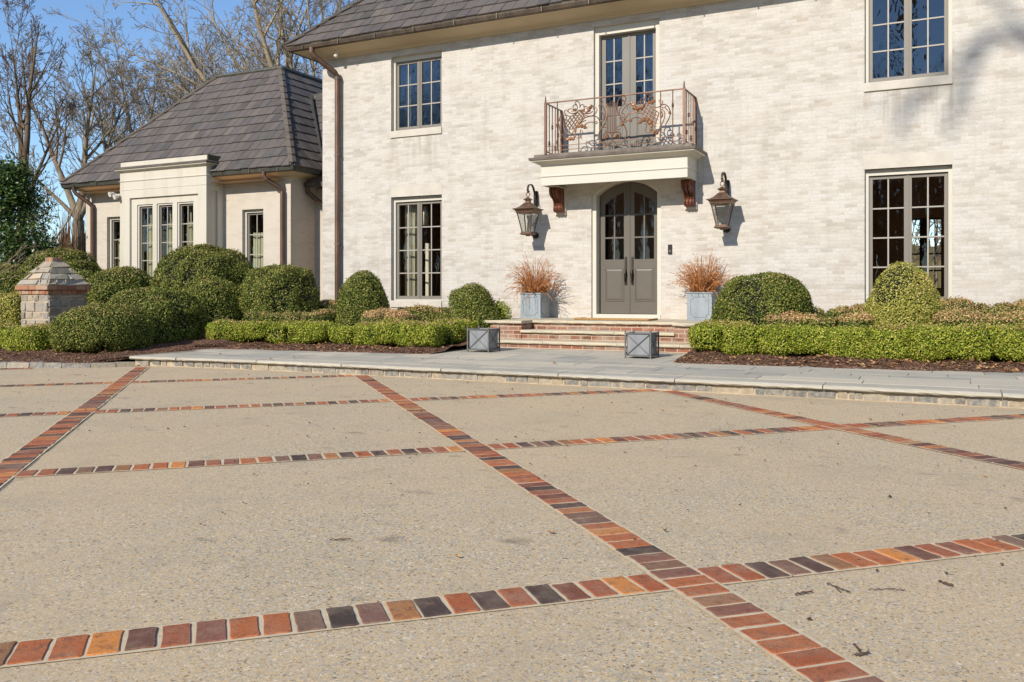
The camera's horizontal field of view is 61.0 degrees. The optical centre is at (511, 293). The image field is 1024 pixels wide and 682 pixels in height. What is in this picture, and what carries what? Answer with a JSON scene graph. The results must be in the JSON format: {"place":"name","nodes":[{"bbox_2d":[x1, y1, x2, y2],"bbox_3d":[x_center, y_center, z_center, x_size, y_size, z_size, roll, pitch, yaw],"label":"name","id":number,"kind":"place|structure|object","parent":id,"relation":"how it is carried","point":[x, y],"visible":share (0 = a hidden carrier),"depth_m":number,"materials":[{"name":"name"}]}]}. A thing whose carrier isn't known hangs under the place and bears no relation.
{"place":"outdoors","nodes":[
{"label":"outdoors","id":0,"kind":"place"},
{"bbox_2d":[0,332,466,362],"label":"mulch bed","id":1,"kind":"object","parent":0,"point":[203,342],"visible":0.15,"depth_m":15.64,"materials":[{"name":"brown wood"}]},
{"bbox_2d":[0,291,20,324],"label":"box hedge","id":2,"kind":"object","parent":1,"relation":"on","point":[10,307],"visible":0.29,"depth_m":18.37,"materials":[{"name":"green plant"}]},
{"bbox_2d":[0,322,51,351],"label":"hedge","id":3,"kind":"object","parent":1,"relation":"on","point":[20,338],"visible":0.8,"depth_m":15.75,"materials":[{"name":"green plant"}]},
{"bbox_2d":[47,301,155,352],"bbox_3d":[-7.503,0.682,15.823,1.760,1.107,1.734,0,0,26],"label":"topiary bush","id":4,"kind":"object","parent":1,"relation":"on","point":[96,327],"visible":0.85,"depth_m":15.31,"materials":[{"name":"green plant"}]},
{"bbox_2d":[84,266,157,304],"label":"topiary bush","id":5,"kind":"object","parent":1,"relation":"on","point":[107,284],"visible":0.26,"depth_m":20.67,"materials":[{"name":"green plant"}]},
{"bbox_2d":[106,285,208,343],"bbox_3d":[-7.145,0.504,17.360,1.840,1.365,1.892,0,0,26],"label":"topiary bush","id":6,"kind":"object","parent":1,"relation":"on","point":[175,316],"visible":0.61,"depth_m":16.89,"materials":[{"name":"green plant"}]},
{"bbox_2d":[149,243,253,295],"bbox_3d":[-7.474,-0.162,21.407,2.486,2.174,2.459,0,0,26],"label":"topiary bush","id":7,"kind":"object","parent":1,"relation":"on","point":[177,270],"visible":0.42,"depth_m":20.74,"materials":[{"name":"green plant"}]},
{"bbox_2d":[179,274,244,331],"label":"topiary bush","id":8,"kind":"object","parent":1,"relation":"on","point":[218,297],"visible":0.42,"depth_m":18.76,"materials":[{"name":"green plant"}]},
{"bbox_2d":[205,318,337,343],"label":"hedge","id":9,"kind":"object","parent":1,"relation":"on","point":[307,331],"visible":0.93,"depth_m":16.80,"materials":[{"name":"green plant"}]},
{"bbox_2d":[237,263,320,318],"bbox_3d":[-5.175,0.205,19.349,1.835,1.789,1.868,0,0,26],"label":"topiary bush","id":10,"kind":"object","parent":1,"relation":"on","point":[273,288],"visible":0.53,"depth_m":18.75,"materials":[{"name":"green plant"}]},
{"bbox_2d":[240,308,335,325],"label":"box hedge","id":11,"kind":"object","parent":1,"relation":"on","point":[320,314],"visible":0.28,"depth_m":17.79,"materials":[{"name":"green plant"}]},
{"bbox_2d":[315,299,337,316],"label":"box hedge","id":12,"kind":"object","parent":1,"relation":"on","point":[328,303],"visible":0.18,"depth_m":19.59,"materials":[{"name":"green plant"}]},
{"bbox_2d":[327,323,356,343],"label":"box plant","id":13,"kind":"object","parent":1,"relation":"on","point":[341,334],"visible":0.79,"depth_m":16.25,"materials":[{"name":"green plant"}]},
{"bbox_2d":[335,270,389,328],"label":"topiary bush","id":14,"kind":"object","parent":1,"relation":"on","point":[360,292],"visible":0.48,"depth_m":17.55,"materials":[{"name":"green plant"}]},
{"bbox_2d":[359,307,421,325],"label":"box hedge","id":15,"kind":"object","parent":1,"relation":"on","point":[379,313],"visible":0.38,"depth_m":16.80,"materials":[{"name":"beige plant"}]},
{"bbox_2d":[351,317,481,346],"bbox_3d":[-1.762,0.750,16.492,2.025,0.663,1.906,0,0,26],"label":"hedge","id":16,"kind":"object","parent":1,"relation":"on","point":[438,332],"visible":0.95,"depth_m":15.85,"materials":[{"name":"green plant"}]},
{"bbox_2d":[396,304,452,321],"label":"box hedge","id":17,"kind":"object","parent":1,"relation":"on","point":[428,313],"visible":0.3,"depth_m":18.04,"materials":[{"name":"green plant"}]},
{"bbox_2d":[443,282,500,327],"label":"topiary bush","id":18,"kind":"object","parent":1,"relation":"on","point":[472,301],"visible":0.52,"depth_m":17.00,"materials":[{"name":"green plant"}]},
{"bbox_2d":[492,300,512,319],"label":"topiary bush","id":19,"kind":"object","parent":1,"relation":"on","point":[502,310],"visible":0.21,"depth_m":17.43,"materials":[{"name":"green plant"}]},
{"bbox_2d":[0,340,1023,372],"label":"bark chips","id":20,"kind":"object","parent":1,"relation":"on","point":[695,352],"visible":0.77,"depth_m":13.27,"materials":[{"name":"brown wood"}]},
{"bbox_2d":[0,340,1023,372],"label":"fallen leaves","id":21,"kind":"object","parent":1,"relation":"on","point":[908,360],"visible":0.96,"depth_m":12.58,"materials":[{"name":"brown plant"}]},
{"bbox_2d":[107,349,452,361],"bbox_3d":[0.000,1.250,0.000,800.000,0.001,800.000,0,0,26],"label":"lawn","id":22,"kind":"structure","parent":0,"point":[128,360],"depth_m":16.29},
{"bbox_2d":[0,242,42,279],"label":"bare shrub","id":23,"kind":"object","parent":22,"relation":"on","point":[19,260],"visible":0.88,"depth_m":20.91,"materials":[{"name":"brown plant"}]},
{"bbox_2d":[0,152,76,265],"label":"holly tree","id":24,"kind":"object","parent":22,"relation":"on","point":[15,193],"visible":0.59,"depth_m":25.22,"materials":[{"name":"green plant"}]},
{"bbox_2d":[0,116,85,245],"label":"bare sapling","id":25,"kind":"object","parent":22,"relation":"on","point":[44,192],"visible":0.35,"depth_m":29.82,"materials":[{"name":"brown plant"}]},
{"bbox_2d":[0,0,102,251],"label":"bare tree","id":26,"kind":"object","parent":22,"relation":"on","point":[24,124],"visible":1,"depth_m":29.82,"materials":[{"name":"brown plant"}]},
{"bbox_2d":[0,245,103,294],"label":"topiary bush","id":27,"kind":"object","parent":22,"relation":"on","point":[79,263],"visible":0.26,"depth_m":22.91,"materials":[{"name":"green plant"}]},
{"bbox_2d":[15,257,90,327],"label":"stone pier","id":28,"kind":"structure","parent":22,"relation":"on","point":[50,288],"depth_m":18.15,"materials":[{"name":"stone"}]},
{"bbox_2d":[0,25,161,256],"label":"bare tree","id":29,"kind":"object","parent":22,"relation":"on","point":[78,232],"visible":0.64,"depth_m":32.81,"materials":[{"name":"grey plant"}]},
{"bbox_2d":[37,19,202,180],"bbox_3d":[-15.800,-5.043,35.909,6.403,12.926,5.888,0,0,-42],"label":"bare tree","id":30,"kind":"object","parent":22,"relation":"on","point":[137,111],"visible":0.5,"depth_m":35.87,"materials":[{"name":"grey wood"}]},
{"bbox_2d":[46,16,203,141],"bbox_3d":[-16.545,-5.394,38.998,7.763,13.618,7.429,0,0,-8],"label":"bare tree","id":31,"kind":"object","parent":22,"relation":"on","point":[133,48],"visible":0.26,"depth_m":37.51,"materials":[{"name":"grey plant"}]},
{"bbox_2d":[93,13,276,133],"bbox_3d":[-14.733,-5.818,40.087,6.464,14.458,6.827,0,0,26],"label":"bare tree","id":32,"kind":"object","parent":22,"relation":"on","point":[211,36],"visible":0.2,"depth_m":39.87,"materials":[{"name":"brown wood"}]},
{"bbox_2d":[59,65,322,299],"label":"side wing","id":33,"kind":"structure","parent":22,"relation":"on","point":[234,160],"depth_m":23.89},
{"bbox_2d":[108,192,119,199],"bbox_3d":[-11.133,-2.741,24.381,0.334,0.231,0.245,0,0,26],"label":"floodlight","id":34,"kind":"object","parent":33,"relation":"attached to","point":[110,194],"visible":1,"depth_m":24.32,"materials":[{"name":"white plastic"}]},
{"bbox_2d":[110,217,119,267],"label":"window","id":35,"kind":"structure","parent":33,"relation":"in","point":[113,220],"depth_m":25.63,"materials":[{"name":"beige paint"}]},
{"bbox_2d":[138,204,152,275],"bbox_3d":[-10.074,-1.335,24.197,0.650,2.270,0.385,0,0,26],"label":"window","id":36,"kind":"structure","parent":33,"relation":"in","point":[149,226],"depth_m":24.23,"materials":[{"name":"beige paint"}]},
{"bbox_2d":[158,203,172,266],"bbox_3d":[-9.393,-1.335,23.859,0.650,2.270,0.386,0,0,26],"label":"window","id":37,"kind":"structure","parent":33,"relation":"in","point":[169,226],"depth_m":23.88,"materials":[{"name":"beige paint"}]},
{"bbox_2d":[178,201,193,251],"bbox_3d":[-8.704,-1.335,23.517,0.650,2.270,0.385,0,0,26],"label":"window","id":38,"kind":"structure","parent":33,"relation":"in","point":[189,225],"depth_m":23.56,"materials":[{"name":"beige paint"}]},
{"bbox_2d":[245,209,262,268],"bbox_3d":[-6.775,-0.995,23.242,0.730,2.490,0.225,0,0,26],"label":"window","id":39,"kind":"structure","parent":33,"relation":"in","point":[257,254],"depth_m":23.30,"materials":[{"name":"beige paint"}]},
{"bbox_2d":[42,0,356,163],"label":"bare tree","id":40,"kind":"object","parent":22,"relation":"on","point":[280,10],"visible":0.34,"depth_m":30.42,"materials":[{"name":"brown plant"}]},
{"bbox_2d":[138,39,310,94],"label":"bare tree","id":41,"kind":"object","parent":22,"relation":"on","point":[211,66],"visible":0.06,"depth_m":41.39,"materials":[{"name":"brown plant"}]},
{"bbox_2d":[191,0,353,78],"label":"bare tree","id":42,"kind":"object","parent":22,"relation":"on","point":[318,74],"visible":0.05,"depth_m":44.16,"materials":[{"name":"brown plant"}]},
{"bbox_2d":[0,219,940,289],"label":"woodland","id":43,"kind":"object","parent":22,"relation":"on","point":[937,239],"visible":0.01,"depth_m":54.50,"materials":[{"name":"brown plant"}]},
{"bbox_2d":[0,0,940,259],"label":"sky","id":44,"kind":"structure","parent":0,"point":[76,9],"materials":[{"name":"blue"}]},
{"bbox_2d":[0,362,1023,681],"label":"driveway","id":45,"kind":"structure","parent":0,"point":[122,550],"depth_m":4.49,"materials":[{"name":"beige concrete"}]},
{"bbox_2d":[0,368,31,369],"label":"brick band","id":46,"kind":"object","parent":45,"relation":"on","point":[14,368],"visible":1,"depth_m":13.86,"materials":[{"name":"red brick"}]},
{"bbox_2d":[0,411,70,416],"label":"brick band","id":47,"kind":"object","parent":45,"relation":"on","point":[35,414],"visible":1,"depth_m":8.62,"materials":[{"name":"red brick"}]},
{"bbox_2d":[0,382,112,386],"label":"brick band","id":48,"kind":"object","parent":45,"relation":"on","point":[56,384],"visible":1,"depth_m":11.45,"materials":[{"name":"red brick"}]},
{"bbox_2d":[0,361,134,367],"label":"bed kerb","id":49,"kind":"structure","parent":45,"relation":"on","point":[13,364],"depth_m":14.09,"materials":[{"name":"stone"}]},
{"bbox_2d":[0,367,148,488],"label":"brick band","id":50,"kind":"object","parent":45,"relation":"on","point":[20,459],"visible":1,"depth_m":7.49,"materials":[{"name":"red brick"}]},
{"bbox_2d":[15,446,464,476],"bbox_3d":[-1.833,1.194,6.246,3.048,0.007,0.226,0,0,-18],"label":"brick band","id":51,"kind":"object","parent":45,"relation":"on","point":[110,468],"visible":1,"depth_m":6.18,"materials":[{"name":"red brick"}]},
{"bbox_2d":[130,375,352,382],"bbox_3d":[-3.739,1.194,12.237,2.992,0.007,0.226,0,0,-18],"label":"brick band","id":52,"kind":"object","parent":45,"relation":"on","point":[239,378],"visible":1,"depth_m":12.22,"materials":[{"name":"red brick"}]},
{"bbox_2d":[94,399,391,412],"bbox_3d":[-2.800,1.194,9.284,3.019,0.007,0.226,0,0,-18],"label":"brick band","id":53,"kind":"object","parent":45,"relation":"on","point":[235,406],"visible":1,"depth_m":9.23,"materials":[{"name":"red brick"}]},
{"bbox_2d":[0,573,671,667],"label":"brick band","id":54,"kind":"object","parent":45,"relation":"on","point":[53,649],"visible":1,"depth_m":3.17,"materials":[{"name":"red brick"}]},
{"bbox_2d":[18,368,1006,627],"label":"leaf crumbs","id":55,"kind":"object","parent":45,"relation":"on","point":[538,478],"visible":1,"depth_m":6.43,"materials":[{"name":"brown plant"}]},
{"bbox_2d":[408,389,657,400],"bbox_3d":[0.313,1.194,10.316,3.103,0.007,0.226,0,0,-18],"label":"brick band","id":56,"kind":"object","parent":45,"relation":"on","point":[518,395],"visible":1,"depth_m":10.28,"materials":[{"name":"red brick"}]},
{"bbox_2d":[135,359,1023,408],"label":"walk kerb","id":57,"kind":"structure","parent":45,"relation":"on","point":[1001,402],"depth_m":10.97,"materials":[{"name":"stone"}]},
{"bbox_2d":[354,375,885,681],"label":"brick band","id":58,"kind":"object","parent":45,"relation":"on","point":[803,655],"visible":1,"depth_m":3.69,"materials":[{"name":"red brick"}]},
{"bbox_2d":[486,426,832,448],"bbox_3d":[1.319,1.194,7.287,3.156,0.007,0.226,0,0,-18],"label":"brick band","id":59,"kind":"object","parent":45,"relation":"on","point":[642,438],"visible":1,"depth_m":7.22,"materials":[{"name":"red brick"}]},
{"bbox_2d":[393,381,1004,556],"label":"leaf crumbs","id":60,"kind":"object","parent":45,"relation":"on","point":[550,531],"visible":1,"depth_m":7.86,"materials":[{"name":"brown plant"}]},
{"bbox_2d":[795,590,812,594],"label":"twig","id":61,"kind":"object","parent":45,"relation":"on","point":[803,592],"visible":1,"depth_m":3.46,"materials":[{"name":"wood"}]},
{"bbox_2d":[826,583,849,591],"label":"twig","id":62,"kind":"object","parent":45,"relation":"on","point":[837,587],"visible":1,"depth_m":3.52,"materials":[{"name":"wood"}]},
{"bbox_2d":[661,391,1023,469],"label":"brick band","id":63,"kind":"object","parent":45,"relation":"on","point":[974,455],"visible":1,"depth_m":7.40,"materials":[{"name":"red brick"}]},
{"bbox_2d":[695,533,1023,584],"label":"brick band","id":64,"kind":"object","parent":45,"relation":"on","point":[780,568],"visible":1,"depth_m":3.90,"materials":[{"name":"red brick"}]},
{"bbox_2d":[853,643,869,655],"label":"twig","id":65,"kind":"object","parent":45,"relation":"on","point":[859,651],"visible":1,"depth_m":2.88,"materials":[{"name":"wood"}]},
{"bbox_2d":[869,588,904,590],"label":"twig","id":66,"kind":"object","parent":45,"relation":"on","point":[886,588],"visible":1,"depth_m":3.51,"materials":[{"name":"wood"}]},
{"bbox_2d":[840,414,1023,427],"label":"brick band","id":67,"kind":"object","parent":45,"relation":"on","point":[933,421],"visible":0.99,"depth_m":8.13,"materials":[{"name":"red brick"}]},
{"bbox_2d":[938,580,953,585],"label":"twig","id":68,"kind":"object","parent":45,"relation":"on","point":[947,583],"visible":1,"depth_m":3.57,"materials":[{"name":"wood"}]},
{"bbox_2d":[128,349,1017,392],"bbox_3d":[2.643,1.033,12.533,18.400,0.034,4.394,0,0,26],"label":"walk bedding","id":69,"kind":"object","parent":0,"point":[453,349],"visible":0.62,"depth_m":15.20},
{"bbox_2d":[129,348,1023,398],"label":"paved walk","id":70,"kind":"structure","parent":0,"point":[605,365],"depth_m":11.92,"materials":[{"name":"grey stone"}]},
{"bbox_2d":[467,326,499,351],"bbox_3d":[-0.502,0.797,15.382,0.443,0.441,0.443,0,0,26],"label":"metal planter","id":71,"kind":"object","parent":70,"relation":"on","point":[478,338],"visible":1,"depth_m":15.25,"materials":[{"name":"metal"}]},
{"bbox_2d":[483,318,702,352],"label":"entrance steps","id":72,"kind":"structure","parent":70,"relation":"on","point":[564,334],"depth_m":16.08,"materials":[{"name":"brick"}]},
{"bbox_2d":[520,293,549,317],"bbox_3d":[0.485,0.247,18.333,0.488,0.530,0.488,0,0,26],"label":"lead planter","id":73,"kind":"object","parent":72,"relation":"on","point":[535,305],"visible":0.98,"depth_m":18.14,"materials":[{"name":"metal"}]},
{"bbox_2d":[503,254,564,302],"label":"dried stalks","id":74,"kind":"object","parent":73,"relation":"in","point":[530,284],"visible":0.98,"depth_m":18.23,"materials":[{"name":"brown plant"}]},
{"bbox_2d":[573,317,657,320],"bbox_3d":[2.023,0.490,17.023,1.537,0.047,0.621,0,0,26],"label":"doormat","id":75,"kind":"object","parent":72,"relation":"on","point":[624,319],"visible":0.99,"depth_m":16.79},
{"bbox_2d":[686,292,718,320],"bbox_3d":[3.661,0.239,16.725,0.508,0.545,0.508,0,0,26],"label":"lead planter","id":76,"kind":"object","parent":72,"relation":"on","point":[699,306],"visible":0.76,"depth_m":16.52,"materials":[{"name":"metal"}]},
{"bbox_2d":[667,249,736,298],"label":"dried stalks","id":77,"kind":"object","parent":76,"relation":"in","point":[701,282],"visible":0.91,"depth_m":16.62,"materials":[{"name":"brown plant"}]},
{"bbox_2d":[624,329,658,358],"bbox_3d":[2.071,0.798,13.861,0.443,0.441,0.443,0,0,26],"label":"metal planter","id":78,"kind":"object","parent":70,"relation":"on","point":[642,344],"visible":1,"depth_m":13.71,"materials":[{"name":"metal"}]},
{"bbox_2d":[284,0,1023,348],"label":"house","id":79,"kind":"structure","parent":0,"point":[842,144],"depth_m":17.73,"materials":[{"name":"brick"}]},
{"bbox_2d":[390,184,441,307],"bbox_3d":[-2.095,-1.100,20.458,1.410,2.830,0.665,0,0,26],"label":"window","id":80,"kind":"structure","parent":79,"relation":"in","point":[416,214],"depth_m":20.48,"materials":[{"name":"beige paint"}]},
{"bbox_2d":[390,51,441,137],"bbox_3d":[-2.131,-4.622,20.386,1.400,1.915,0.505,0,0,26],"label":"window","id":81,"kind":"structure","parent":79,"relation":"in","point":[421,129],"depth_m":20.35,"materials":[{"name":"beige paint"}]},
{"bbox_2d":[512,184,543,238],"bbox_3d":[0.374,-1.769,18.538,0.504,1.152,0.652,0,0,26],"label":"wall lantern","id":82,"kind":"object","parent":79,"relation":"attached to","point":[527,207],"depth_m":18.42,"materials":[{"name":"brown metal"}]},
{"bbox_2d":[592,180,660,318],"bbox_3d":[2.433,-0.904,18.120,1.500,2.928,0.370,0,0,26],"label":"front door","id":83,"kind":"structure","parent":79,"relation":"in","point":[628,287],"depth_m":18.16,"materials":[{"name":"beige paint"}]},
{"bbox_2d":[595,19,658,149],"bbox_3d":[2.420,-4.229,18.071,1.418,2.719,0.190,0,0,26],"label":"balcony door","id":84,"kind":"structure","parent":79,"relation":"in","point":[629,32],"depth_m":18.09,"materials":[{"name":"beige paint"}]},
{"bbox_2d":[668,244,671,253],"bbox_3d":[3.177,-0.895,17.493,0.080,0.190,0.034,0,0,26],"label":"doorbell","id":85,"kind":"object","parent":79,"relation":"attached to","point":[670,249],"visible":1,"depth_m":17.48,"materials":[{"name":"black plastic"}]},
{"bbox_2d":[706,172,737,232],"bbox_3d":[4.056,-1.769,16.712,0.504,1.152,0.652,0,0,26],"label":"wall lantern","id":86,"kind":"object","parent":79,"relation":"attached to","point":[722,197],"depth_m":16.59,"materials":[{"name":"brown metal"}]},
{"bbox_2d":[864,150,952,304],"bbox_3d":[7.131,-1.100,15.676,1.450,2.830,0.295,0,0,26],"label":"window","id":87,"kind":"structure","parent":79,"relation":"in","point":[924,159],"depth_m":15.68,"materials":[{"name":"beige paint"}]},
{"bbox_2d":[864,0,952,91],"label":"window","id":88,"kind":"structure","parent":79,"relation":"in","point":[909,80],"depth_m":15.69,"materials":[{"name":"beige paint"}]},
{"bbox_2d":[912,218,941,289],"bbox_3d":[9.821,-0.950,20.752,0.860,1.700,0.050,0,0,26],"label":"rear window","id":89,"kind":"structure","parent":79,"relation":"in","point":[923,221],"depth_m":20.71,"materials":[{"name":"brown metal"}]},
{"bbox_2d":[674,349,1023,372],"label":"mulch bed","id":90,"kind":"object","parent":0,"point":[880,366],"visible":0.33,"depth_m":12.38,"materials":[{"name":"brown wood"}]},
{"bbox_2d":[710,271,813,325],"bbox_3d":[4.219,0.311,14.674,1.654,1.406,1.613,0,0,26],"label":"topiary bush","id":91,"kind":"object","parent":90,"relation":"on","point":[757,301],"visible":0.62,"depth_m":14.15,"materials":[{"name":"green plant"}]},
{"bbox_2d":[761,310,874,349],"bbox_3d":[4.881,0.588,13.801,1.795,0.738,0.936,0,0,26],"label":"box hedge","id":92,"kind":"object","parent":90,"relation":"on","point":[856,319],"visible":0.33,"depth_m":13.61,"materials":[{"name":"beige plant"}]},
{"bbox_2d":[812,303,864,321],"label":"box hedge","id":93,"kind":"object","parent":90,"relation":"on","point":[843,309],"visible":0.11,"depth_m":14.58,"materials":[{"name":"plant"}]},
{"bbox_2d":[687,317,1023,361],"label":"hedge","id":94,"kind":"object","parent":90,"relation":"on","point":[930,342],"visible":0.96,"depth_m":12.69,"materials":[{"name":"green plant"}]},
{"bbox_2d":[862,261,942,330],"bbox_3d":[6.097,0.235,13.531,1.207,1.507,1.166,0,0,-30],"label":"topiary bush","id":95,"kind":"object","parent":90,"relation":"on","point":[905,293],"visible":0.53,"depth_m":13.21,"materials":[{"name":"green plant"}]},
{"bbox_2d":[931,307,1023,338],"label":"box hedge","id":96,"kind":"object","parent":90,"relation":"on","point":[952,317],"visible":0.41,"depth_m":12.67,"materials":[{"name":"beige plant"}]},
{"bbox_2d":[940,295,1023,315],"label":"box hedge","id":97,"kind":"object","parent":90,"relation":"on","point":[947,303],"visible":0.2,"depth_m":13.76,"materials":[{"name":"plant"}]},
{"bbox_2d":[912,244,940,289],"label":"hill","id":98,"kind":"structure","parent":0,"point":[931,263],"depth_m":66.81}
]}

